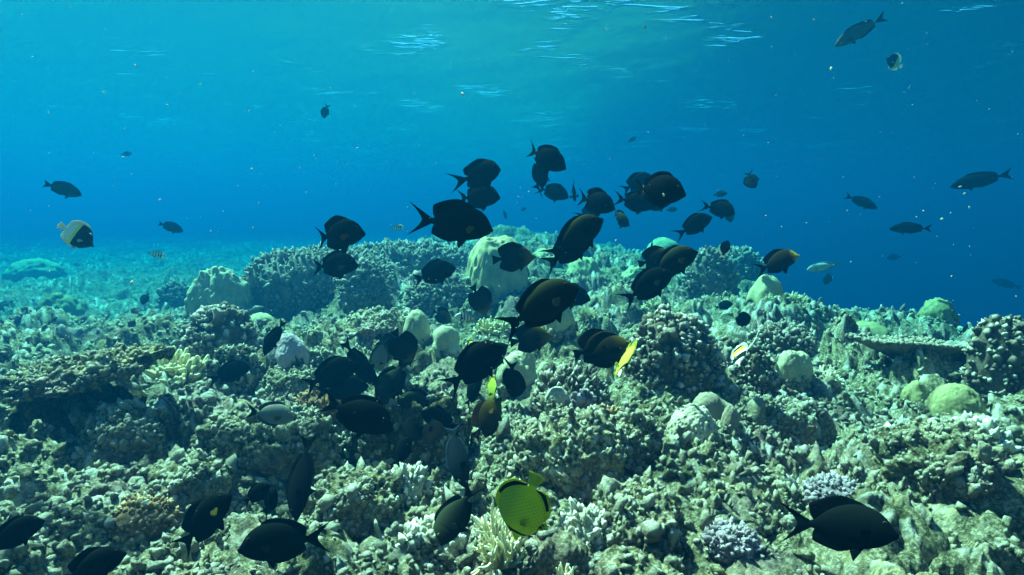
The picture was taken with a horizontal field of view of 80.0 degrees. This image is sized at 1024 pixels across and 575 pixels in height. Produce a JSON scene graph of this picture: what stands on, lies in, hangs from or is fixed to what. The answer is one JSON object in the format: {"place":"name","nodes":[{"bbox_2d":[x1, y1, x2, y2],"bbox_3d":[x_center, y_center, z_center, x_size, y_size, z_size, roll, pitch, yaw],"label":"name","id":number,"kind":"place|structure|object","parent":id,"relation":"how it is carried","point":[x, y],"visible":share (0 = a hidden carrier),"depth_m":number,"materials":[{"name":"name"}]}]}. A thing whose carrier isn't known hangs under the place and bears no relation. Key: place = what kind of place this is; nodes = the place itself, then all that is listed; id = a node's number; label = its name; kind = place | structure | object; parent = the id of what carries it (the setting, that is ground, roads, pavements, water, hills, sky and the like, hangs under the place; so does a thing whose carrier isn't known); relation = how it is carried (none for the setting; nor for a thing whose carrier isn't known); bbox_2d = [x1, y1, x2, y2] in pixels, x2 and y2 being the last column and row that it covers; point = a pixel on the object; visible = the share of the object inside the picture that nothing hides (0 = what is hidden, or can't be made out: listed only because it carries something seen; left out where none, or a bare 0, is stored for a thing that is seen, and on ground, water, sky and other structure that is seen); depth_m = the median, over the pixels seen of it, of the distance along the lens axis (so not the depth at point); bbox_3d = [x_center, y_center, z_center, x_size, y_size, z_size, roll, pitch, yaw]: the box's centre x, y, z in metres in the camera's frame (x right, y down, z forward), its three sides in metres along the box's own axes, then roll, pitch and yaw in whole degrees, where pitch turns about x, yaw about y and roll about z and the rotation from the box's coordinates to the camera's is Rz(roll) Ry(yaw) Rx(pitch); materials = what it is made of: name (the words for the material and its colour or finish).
{"place":"outdoors","nodes":[
{"label":"outdoors","id":0,"kind":"place"},
{"bbox_2d":[0,515,44,549],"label":"surgeonfish","id":1,"kind":"object","parent":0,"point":[16,531],"visible":1,"depth_m":1.26,"materials":[{"name":"black"}]},
{"bbox_2d":[57,220,93,248],"bbox_3d":[-1.714,-0.207,2.392,0.131,0.113,0.038,-2,6,-17],"label":"butterflyfish","id":2,"kind":"object","parent":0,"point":[75,234],"visible":1,"depth_m":2.39,"materials":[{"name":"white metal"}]},
{"bbox_2d":[67,546,126,574],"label":"surgeonfish","id":3,"kind":"object","parent":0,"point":[101,560],"visible":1,"depth_m":1.19,"materials":[{"name":"black"}]},
{"bbox_2d":[169,493,232,562],"bbox_3d":[-0.701,0.534,1.382,0.097,0.167,0.046,38,-16,7],"label":"surgeonfish","id":4,"kind":"object","parent":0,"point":[203,520],"visible":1,"depth_m":1.38,"materials":[{"name":"black"}]},
{"bbox_2d":[205,359,249,388],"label":"surgeonfish","id":5,"kind":"object","parent":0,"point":[231,370],"visible":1,"depth_m":2.74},
{"bbox_2d":[243,401,293,428],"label":"surgeonfish","id":6,"kind":"object","parent":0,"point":[273,414],"visible":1,"depth_m":2.08,"materials":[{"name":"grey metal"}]},
{"bbox_2d":[237,518,330,568],"bbox_3d":[-0.500,0.565,1.357,0.201,0.105,0.056,3,-23,-23],"label":"surgeonfish","id":7,"kind":"object","parent":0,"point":[272,542],"visible":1,"depth_m":1.34,"materials":[{"name":"black"}]},
{"bbox_2d":[285,433,318,520],"bbox_3d":[-0.561,0.503,1.634,0.081,0.230,0.056,-3,-30,5],"label":"slender fish","id":8,"kind":"object","parent":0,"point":[299,490],"visible":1,"depth_m":1.62},
{"bbox_2d":[297,355,358,397],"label":"surgeonfish","id":9,"kind":"object","parent":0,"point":[332,371],"visible":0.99,"depth_m":2.23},
{"bbox_2d":[311,250,358,279],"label":"surgeonfish","id":10,"kind":"object","parent":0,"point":[338,264],"visible":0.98,"depth_m":2.47,"materials":[{"name":"black"}]},
{"bbox_2d":[313,374,368,402],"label":"surgeonfish","id":11,"kind":"object","parent":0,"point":[354,384],"visible":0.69,"depth_m":2.46,"materials":[{"name":"black"}]},
{"bbox_2d":[316,215,365,253],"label":"surgeonfish","id":12,"kind":"object","parent":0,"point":[343,233],"visible":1,"depth_m":2.04,"materials":[{"name":"black"}]},
{"bbox_2d":[337,334,378,385],"bbox_3d":[-0.580,0.284,2.323,0.081,0.230,0.055,-38,-7,-4],"label":"slender fish","id":13,"kind":"object","parent":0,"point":[365,371],"visible":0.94,"depth_m":2.31},
{"bbox_2d":[370,335,389,370],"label":"surgeonfish","id":14,"kind":"object","parent":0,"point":[379,357],"visible":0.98,"depth_m":3.05,"materials":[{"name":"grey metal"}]},
{"bbox_2d":[374,351,415,405],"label":"surgeonfish","id":15,"kind":"object","parent":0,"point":[392,379],"visible":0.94,"depth_m":2.34,"materials":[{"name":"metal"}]},
{"bbox_2d":[388,328,417,365],"bbox_3d":[-0.444,0.241,2.471,0.121,0.171,0.048,-4,7,-34],"label":"brown tang","id":16,"kind":"object","parent":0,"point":[405,343],"visible":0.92,"depth_m":2.46,"materials":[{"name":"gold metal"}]},
{"bbox_2d":[402,414,424,449],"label":"surgeonfish","id":17,"kind":"object","parent":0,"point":[412,427],"visible":0.95,"depth_m":2.08,"materials":[{"name":"black"}]},
{"bbox_2d":[409,259,455,287],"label":"surgeonfish","id":18,"kind":"object","parent":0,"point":[439,270],"visible":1,"depth_m":2.80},
{"bbox_2d":[420,419,445,449],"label":"surgeonfish","id":19,"kind":"object","parent":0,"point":[434,431],"visible":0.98,"depth_m":2.05,"materials":[{"name":"black"}]},
{"bbox_2d":[420,406,464,436],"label":"surgeonfish","id":20,"kind":"object","parent":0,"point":[440,414],"visible":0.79,"depth_m":2.17,"materials":[{"name":"black"}]},
{"bbox_2d":[407,199,492,248],"bbox_3d":[-0.165,-0.173,1.650,0.232,0.134,0.063,5,6,-6],"label":"surgeonfish","id":21,"kind":"object","parent":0,"point":[461,222],"visible":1,"depth_m":1.64,"materials":[{"name":"black"}]},
{"bbox_2d":[445,424,471,487],"bbox_3d":[-0.171,0.525,1.928,0.081,0.230,0.080,-9,-36,-9],"label":"slender fish","id":22,"kind":"object","parent":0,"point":[458,462],"visible":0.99,"depth_m":1.90},
{"bbox_2d":[434,474,485,545],"bbox_3d":[-0.126,0.522,1.417,0.085,0.050,0.164,32,54,6],"label":"surgeonfish","id":23,"kind":"object","parent":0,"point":[452,516],"visible":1,"depth_m":1.40,"materials":[{"name":"black"}]},
{"bbox_2d":[446,158,500,191],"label":"surgeonfish","id":24,"kind":"object","parent":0,"point":[479,173],"visible":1,"depth_m":2.47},
{"bbox_2d":[456,186,499,210],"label":"surgeonfish","id":25,"kind":"object","parent":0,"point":[482,198],"visible":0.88,"depth_m":2.54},
{"bbox_2d":[468,284,491,315],"bbox_3d":[-0.161,0.060,3.006,0.123,0.168,0.048,-3,7,-30],"label":"brown tang","id":26,"kind":"object","parent":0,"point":[480,300],"visible":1,"depth_m":3.00,"materials":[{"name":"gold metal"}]},
{"bbox_2d":[471,397,501,440],"bbox_3d":[-0.091,0.463,2.152,0.128,0.162,0.048,2,6,19],"label":"brown tang","id":27,"kind":"object","parent":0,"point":[486,418],"visible":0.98,"depth_m":2.14,"materials":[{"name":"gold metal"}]},
{"bbox_2d":[0,0,1023,210],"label":"water surface","id":28,"kind":"object","parent":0,"point":[74,67],"visible":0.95,"depth_m":14.22,"materials":[{"name":"blue liquid"}]},
{"bbox_2d":[0,224,1023,574],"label":"seabed","id":29,"kind":"structure","parent":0,"point":[106,268],"depth_m":3.15,"materials":[{"name":"grey stone"}]},
{"bbox_2d":[1,258,67,281],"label":"boulder coral","id":30,"kind":"object","parent":29,"relation":"on","point":[36,268],"visible":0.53,"depth_m":14.17},
{"bbox_2d":[34,292,88,316],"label":"boulder coral","id":31,"kind":"object","parent":29,"relation":"on","point":[69,304],"visible":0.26,"depth_m":8.22},
{"bbox_2d":[0,341,177,439],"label":"rock ledge","id":32,"kind":"object","parent":29,"relation":"on","point":[51,390],"visible":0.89,"depth_m":2.28,"materials":[{"name":"grey stone"}]},
{"bbox_2d":[68,397,170,467],"bbox_3d":[-1.439,0.594,2.245,0.441,0.404,0.272,4,7,33],"label":"reef rock","id":33,"kind":"object","parent":29,"relation":"on","point":[126,431],"visible":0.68,"depth_m":2.15,"materials":[{"name":"grey stone"}]},
{"bbox_2d":[106,493,183,542],"bbox_3d":[-1.044,0.655,1.736,0.202,0.142,0.198,0,6,0],"label":"coral","id":34,"kind":"object","parent":29,"relation":"on","point":[135,516],"visible":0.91,"depth_m":1.69},
{"bbox_2d":[154,278,189,311],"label":"bush coral","id":35,"kind":"object","parent":29,"relation":"on","point":[172,293],"visible":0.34,"depth_m":8.35},
{"bbox_2d":[143,346,210,385],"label":"branching coral","id":36,"kind":"object","parent":29,"relation":"on","point":[183,367],"visible":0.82,"depth_m":3.10},
{"bbox_2d":[127,444,236,511],"bbox_3d":[-1.039,0.652,1.933,0.272,0.270,0.310,0,6,0],"label":"reef rock","id":37,"kind":"object","parent":29,"relation":"on","point":[182,477],"visible":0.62,"depth_m":1.89,"materials":[{"name":"stone"}]},
{"bbox_2d":[175,301,263,360],"bbox_3d":[-1.689,0.494,3.548,0.474,0.827,0.495,-3,7,-28],"label":"bush coral","id":38,"kind":"object","parent":29,"relation":"on","point":[222,323],"visible":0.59,"depth_m":3.40},
{"bbox_2d":[179,266,263,321],"bbox_3d":[-2.749,0.391,5.754,0.753,1.198,0.708,5,8,40],"label":"boulder coral","id":39,"kind":"object","parent":29,"relation":"on","point":[213,285],"visible":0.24,"depth_m":5.56},
{"bbox_2d":[203,343,266,395],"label":"reef rock","id":40,"kind":"object","parent":29,"relation":"on","point":[251,377],"visible":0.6,"depth_m":3.08,"materials":[{"name":"stone"}]},
{"bbox_2d":[187,397,344,486],"bbox_3d":[-0.917,0.675,2.285,0.581,0.517,0.333,0,6,0],"label":"reef rock","id":41,"kind":"object","parent":29,"relation":"on","point":[255,445],"visible":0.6,"depth_m":2.17,"materials":[{"name":"grey stone"}]},
{"bbox_2d":[255,364,316,397],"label":"reef rock","id":42,"kind":"object","parent":29,"relation":"on","point":[277,380],"visible":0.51,"depth_m":2.95,"materials":[{"name":"stone"}]},
{"bbox_2d":[266,333,309,372],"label":"boulder coral","id":43,"kind":"object","parent":29,"relation":"on","point":[290,350],"visible":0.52,"depth_m":3.08},
{"bbox_2d":[292,383,341,422],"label":"coral","id":44,"kind":"object","parent":29,"relation":"on","point":[301,399],"visible":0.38,"depth_m":2.46},
{"bbox_2d":[239,241,397,321],"bbox_3d":[-1.929,0.113,6.307,1.619,1.192,1.265,0,6,0],"label":"bush coral","id":45,"kind":"object","parent":29,"relation":"on","point":[285,285],"visible":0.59,"depth_m":5.80},
{"bbox_2d":[311,386,392,437],"bbox_3d":[-0.439,0.351,1.701,0.232,0.121,0.070,21,-13,-3],"label":"surgeonfish","id":46,"kind":"object","parent":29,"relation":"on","point":[369,415],"visible":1,"depth_m":1.70,"materials":[{"name":"black"}]},
{"bbox_2d":[303,457,404,543],"bbox_3d":[-0.482,0.705,1.925,0.339,0.280,0.312,0,6,0],"label":"reef rock","id":47,"kind":"object","parent":29,"relation":"on","point":[359,500],"visible":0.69,"depth_m":1.84,"materials":[{"name":"grey stone"}]},
{"bbox_2d":[333,257,392,310],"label":"bush coral","id":48,"kind":"object","parent":29,"relation":"on","point":[363,285],"visible":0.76,"depth_m":5.30},
{"bbox_2d":[328,305,410,350],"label":"reef rock","id":49,"kind":"object","parent":29,"relation":"on","point":[366,326],"visible":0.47,"depth_m":3.79,"materials":[{"name":"stone"}]},
{"bbox_2d":[340,380,472,474],"bbox_3d":[-0.419,0.702,2.442,0.550,0.666,0.354,0,6,0],"label":"reef rock","id":50,"kind":"object","parent":29,"relation":"on","point":[375,450],"visible":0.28,"depth_m":2.31,"materials":[{"name":"grey stone"}]},
{"bbox_2d":[391,461,432,507],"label":"coral","id":51,"kind":"object","parent":29,"relation":"on","point":[414,487],"visible":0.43,"depth_m":1.96},
{"bbox_2d":[359,238,468,272],"bbox_3d":[-1.290,-0.214,7.485,1.666,0.796,1.088,0,6,0],"label":"bush coral","id":52,"kind":"object","parent":29,"relation":"on","point":[410,256],"visible":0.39,"depth_m":7.12},
{"bbox_2d":[403,309,431,348],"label":"lobed coral","id":53,"kind":"object","parent":29,"relation":"on","point":[416,325],"visible":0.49,"depth_m":3.68},
{"bbox_2d":[395,513,466,558],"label":"coral","id":54,"kind":"object","parent":29,"relation":"on","point":[425,528],"visible":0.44,"depth_m":1.68},
{"bbox_2d":[402,270,468,317],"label":"bush coral","id":55,"kind":"object","parent":29,"relation":"on","point":[423,296],"visible":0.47,"depth_m":5.53},
{"bbox_2d":[423,326,462,361],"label":"lobed coral","id":56,"kind":"object","parent":29,"relation":"on","point":[445,341],"visible":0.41,"depth_m":3.63},
{"bbox_2d":[439,340,504,399],"bbox_3d":[-0.118,0.239,1.815,0.232,0.121,0.090,-39,-8,-2],"label":"surgeonfish","id":57,"kind":"object","parent":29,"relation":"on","point":[476,361],"visible":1,"depth_m":1.80,"materials":[{"name":"black"}]},
{"bbox_2d":[472,316,510,336],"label":"branching coral","id":58,"kind":"object","parent":29,"relation":"on","point":[488,327],"visible":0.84,"depth_m":4.57},
{"bbox_2d":[465,235,527,313],"bbox_3d":[-0.165,0.198,6.034,0.715,1.426,0.778,-2,7,-21],"label":"boulder coral","id":59,"kind":"object","parent":29,"relation":"on","point":[482,270],"visible":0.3,"depth_m":5.74},
{"bbox_2d":[471,497,527,574],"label":"branching coral","id":60,"kind":"object","parent":29,"relation":"on","point":[500,547],"visible":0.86,"depth_m":1.49},
{"bbox_2d":[0,234,1023,574],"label":"coral nubs","id":61,"kind":"object","parent":29,"relation":"on","point":[38,504],"visible":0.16,"depth_m":2.10,"materials":[{"name":"beige stone"}]},
{"bbox_2d":[0,234,1023,574],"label":"coral rubble","id":62,"kind":"object","parent":29,"relation":"on","point":[380,548],"visible":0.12,"depth_m":1.70,"materials":[{"name":"beige stone"}]},
{"bbox_2d":[0,252,1023,574],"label":"coral fingers","id":63,"kind":"object","parent":29,"relation":"on","point":[812,462],"visible":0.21,"depth_m":1.95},
{"bbox_2d":[493,351,537,400],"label":"lobed coral","id":64,"kind":"object","parent":29,"relation":"on","point":[525,365],"visible":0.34,"depth_m":3.08},
{"bbox_2d":[539,386,570,415],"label":"coral","id":65,"kind":"object","parent":29,"relation":"on","point":[554,397],"visible":0.84,"depth_m":2.39},
{"bbox_2d":[540,307,578,343],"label":"lobed coral","id":66,"kind":"object","parent":29,"relation":"on","point":[567,326],"visible":0.47,"depth_m":3.56},
{"bbox_2d":[504,404,628,506],"bbox_3d":[0.198,0.637,2.055,0.458,0.501,0.337,0,6,0],"label":"reef rock","id":67,"kind":"object","parent":29,"relation":"on","point":[565,451],"visible":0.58,"depth_m":1.94,"materials":[{"name":"grey stone"}]},
{"bbox_2d":[530,360,613,419],"bbox_3d":[0.273,0.532,2.786,0.388,0.397,0.396,0,6,0],"label":"bush coral","id":68,"kind":"object","parent":29,"relation":"on","point":[570,378],"visible":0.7,"depth_m":2.71},
{"bbox_2d":[556,497,612,551],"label":"coral","id":69,"kind":"object","parent":29,"relation":"on","point":[589,523],"visible":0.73,"depth_m":1.62},
{"bbox_2d":[564,256,610,283],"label":"boulder coral","id":70,"kind":"object","parent":29,"relation":"on","point":[584,267],"visible":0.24,"depth_m":6.87},
{"bbox_2d":[610,407,663,476],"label":"reef rock","id":71,"kind":"object","parent":29,"relation":"on","point":[641,431],"visible":0.5,"depth_m":2.04,"materials":[{"name":"stone"}]},
{"bbox_2d":[592,466,683,555],"bbox_3d":[0.353,0.669,1.697,0.267,0.323,0.322,0,6,0],"label":"reef rock","id":72,"kind":"object","parent":29,"relation":"on","point":[640,511],"visible":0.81,"depth_m":1.61,"materials":[{"name":"grey stone"}]},
{"bbox_2d":[624,304,724,395],"bbox_3d":[0.783,0.421,2.976,0.496,0.691,0.493,0,6,0],"label":"bush coral","id":73,"kind":"object","parent":29,"relation":"on","point":[668,340],"visible":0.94,"depth_m":2.83},
{"bbox_2d":[664,403,721,446],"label":"honeycomb coral","id":74,"kind":"object","parent":29,"relation":"on","point":[697,420],"visible":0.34,"depth_m":2.13},
{"bbox_2d":[680,245,744,299],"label":"bush coral","id":75,"kind":"object","parent":29,"relation":"on","point":[709,272],"visible":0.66,"depth_m":6.66},
{"bbox_2d":[693,392,747,425],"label":"boulder coral","id":76,"kind":"object","parent":29,"relation":"on","point":[715,405],"visible":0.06,"depth_m":2.51},
{"bbox_2d":[720,405,742,437],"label":"boulder coral","id":77,"kind":"object","parent":29,"relation":"on","point":[730,414],"visible":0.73,"depth_m":2.25},
{"bbox_2d":[700,516,764,564],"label":"coral","id":78,"kind":"object","parent":29,"relation":"on","point":[729,541],"visible":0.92,"depth_m":1.54},
{"bbox_2d":[726,245,769,280],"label":"bush coral","id":79,"kind":"object","parent":29,"relation":"on","point":[743,257],"visible":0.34,"depth_m":8.79},
{"bbox_2d":[733,342,779,395],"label":"bush coral","id":80,"kind":"object","parent":29,"relation":"on","point":[756,370],"visible":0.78,"depth_m":2.88},
{"bbox_2d":[743,274,783,305],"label":"lobed coral","id":81,"kind":"object","parent":29,"relation":"on","point":[763,286],"visible":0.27,"depth_m":5.50},
{"bbox_2d":[731,393,817,445],"bbox_3d":[1.120,0.613,2.644,0.424,0.318,0.348,0,6,0],"label":"reef rock","id":82,"kind":"object","parent":29,"relation":"on","point":[785,416],"visible":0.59,"depth_m":2.54,"materials":[{"name":"stone"}]},
{"bbox_2d":[747,318,819,355],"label":"bush coral","id":83,"kind":"object","parent":29,"relation":"on","point":[779,337],"visible":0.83,"depth_m":3.76},
{"bbox_2d":[776,350,814,392],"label":"lobed coral","id":84,"kind":"object","parent":29,"relation":"on","point":[794,369],"visible":0.7,"depth_m":3.07},
{"bbox_2d":[802,470,859,502],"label":"coral","id":85,"kind":"object","parent":29,"relation":"on","point":[821,485],"visible":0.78,"depth_m":1.85},
{"bbox_2d":[844,332,967,358],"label":"table coral","id":86,"kind":"object","parent":29,"relation":"on","point":[892,347],"visible":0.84,"depth_m":3.26},
{"bbox_2d":[896,380,929,407],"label":"boulder coral","id":87,"kind":"object","parent":29,"relation":"on","point":[914,391],"visible":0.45,"depth_m":2.86},
{"bbox_2d":[915,297,959,328],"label":"boulder coral","id":88,"kind":"object","parent":29,"relation":"on","point":[937,309],"visible":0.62,"depth_m":5.65},
{"bbox_2d":[867,414,1023,504],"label":"reef rock","id":89,"kind":"object","parent":29,"relation":"on","point":[965,459],"visible":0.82,"depth_m":1.86,"materials":[{"name":"grey stone"}]},
{"bbox_2d":[916,383,990,422],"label":"boulder coral","id":90,"kind":"object","parent":29,"relation":"on","point":[947,401],"visible":0.49,"depth_m":2.59},
{"bbox_2d":[946,410,1023,454],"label":"coral","id":91,"kind":"object","parent":29,"relation":"on","point":[996,432],"visible":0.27,"depth_m":2.20},
{"bbox_2d":[955,314,1023,406],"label":"bush coral","id":92,"kind":"object","parent":29,"relation":"on","point":[993,351],"visible":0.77,"depth_m":2.89},
{"bbox_2d":[0,0,1023,276],"label":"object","id":93,"kind":"structure","parent":0,"point":[994,236],"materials":[{"name":"blue liquid"}]},
{"bbox_2d":[1,1,1023,514],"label":"suspended particles","id":94,"kind":"object","parent":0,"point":[529,265],"visible":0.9,"depth_m":1.48,"materials":[{"name":"grey"}]},
{"bbox_2d":[500,355,526,396],"bbox_3d":[0.002,0.323,2.193,0.105,0.202,0.055,9,36,20],"label":"white edged fish","id":95,"kind":"object","parent":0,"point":[513,381],"visible":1,"depth_m":2.19},
{"bbox_2d":[492,242,535,271],"bbox_3d":[0.008,-0.124,2.467,0.181,0.123,0.049,-6,2,7],"label":"brown tang","id":96,"kind":"object","parent":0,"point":[515,256],"visible":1,"depth_m":2.46,"materials":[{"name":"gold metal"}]},
{"bbox_2d":[495,471,550,539],"bbox_3d":[0.020,0.404,1.130,0.107,0.147,0.038,1,6,10],"label":"butterflyfish","id":97,"kind":"object","parent":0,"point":[524,508],"visible":1,"depth_m":1.12,"materials":[{"name":"gold"}]},
{"bbox_2d":[510,324,552,352],"bbox_3d":[0.077,0.202,2.467,0.181,0.123,0.049,-13,-7,11],"label":"brown tang","id":98,"kind":"object","parent":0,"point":[531,339],"visible":0.93,"depth_m":2.46,"materials":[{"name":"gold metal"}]},
{"bbox_2d":[493,278,578,346],"bbox_3d":[0.064,0.053,1.522,0.232,0.121,0.063,-32,-7,7],"label":"surgeonfish","id":99,"kind":"object","parent":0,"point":[543,301],"visible":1,"depth_m":1.51,"materials":[{"name":"black"}]},
{"bbox_2d":[526,138,565,173],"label":"surgeonfish","id":100,"kind":"object","parent":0,"point":[549,158],"visible":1,"depth_m":2.54,"materials":[{"name":"black"}]},
{"bbox_2d":[539,214,603,268],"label":"surgeonfish","id":101,"kind":"object","parent":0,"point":[578,233],"visible":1,"depth_m":1.99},
{"bbox_2d":[572,328,606,363],"bbox_3d":[0.287,0.199,2.066,0.173,0.121,0.048,4,7,35],"label":"brown tang","id":102,"kind":"object","parent":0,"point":[585,337],"visible":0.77,"depth_m":2.08,"materials":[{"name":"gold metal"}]},
{"bbox_2d":[577,187,614,215],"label":"surgeonfish","id":103,"kind":"object","parent":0,"point":[598,200],"visible":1,"depth_m":2.65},
{"bbox_2d":[582,331,631,367],"bbox_3d":[0.320,0.205,2.032,0.181,0.123,0.049,-19,-13,21],"label":"brown tang","id":104,"kind":"object","parent":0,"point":[612,352],"visible":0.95,"depth_m":2.03,"materials":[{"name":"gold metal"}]},
{"bbox_2d":[614,190,654,214],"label":"surgeonfish","id":105,"kind":"object","parent":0,"point":[638,204],"visible":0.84,"depth_m":2.98,"materials":[{"name":"black"}]},
{"bbox_2d":[616,267,673,310],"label":"surgeonfish","id":106,"kind":"object","parent":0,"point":[649,283],"visible":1,"depth_m":2.25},
{"bbox_2d":[633,171,685,209],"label":"surgeonfish","id":107,"kind":"object","parent":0,"point":[669,185],"visible":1,"depth_m":1.91,"materials":[{"name":"black"}]},
{"bbox_2d":[643,245,697,274],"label":"surgeonfish","id":108,"kind":"object","parent":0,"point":[676,259],"visible":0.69,"depth_m":2.33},
{"bbox_2d":[674,213,711,241],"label":"surgeonfish","id":109,"kind":"object","parent":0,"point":[694,223],"visible":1,"depth_m":3.38,"materials":[{"name":"black"}]},
{"bbox_2d":[751,249,798,277],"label":"surgeonfish","id":110,"kind":"object","parent":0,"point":[777,260],"visible":1,"depth_m":2.97,"materials":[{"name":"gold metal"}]},
{"bbox_2d":[779,495,898,560],"bbox_3d":[0.673,0.499,1.272,0.226,0.117,0.062,3,7,23],"label":"surgeonfish","id":111,"kind":"object","parent":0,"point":[855,528],"visible":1,"depth_m":1.26,"materials":[{"name":"black"}]},
{"bbox_2d":[835,11,887,46],"bbox_3d":[2.781,-2.048,4.874,0.400,0.140,0.097,-27,9,27],"label":"long fish","id":112,"kind":"object","parent":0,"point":[855,32],"visible":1,"depth_m":4.87},
{"bbox_2d":[950,168,1012,190],"bbox_3d":[4.609,-1.055,5.997,0.500,0.175,0.121,-11,2,34],"label":"long fish","id":113,"kind":"object","parent":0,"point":[970,181],"visible":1,"depth_m":6.00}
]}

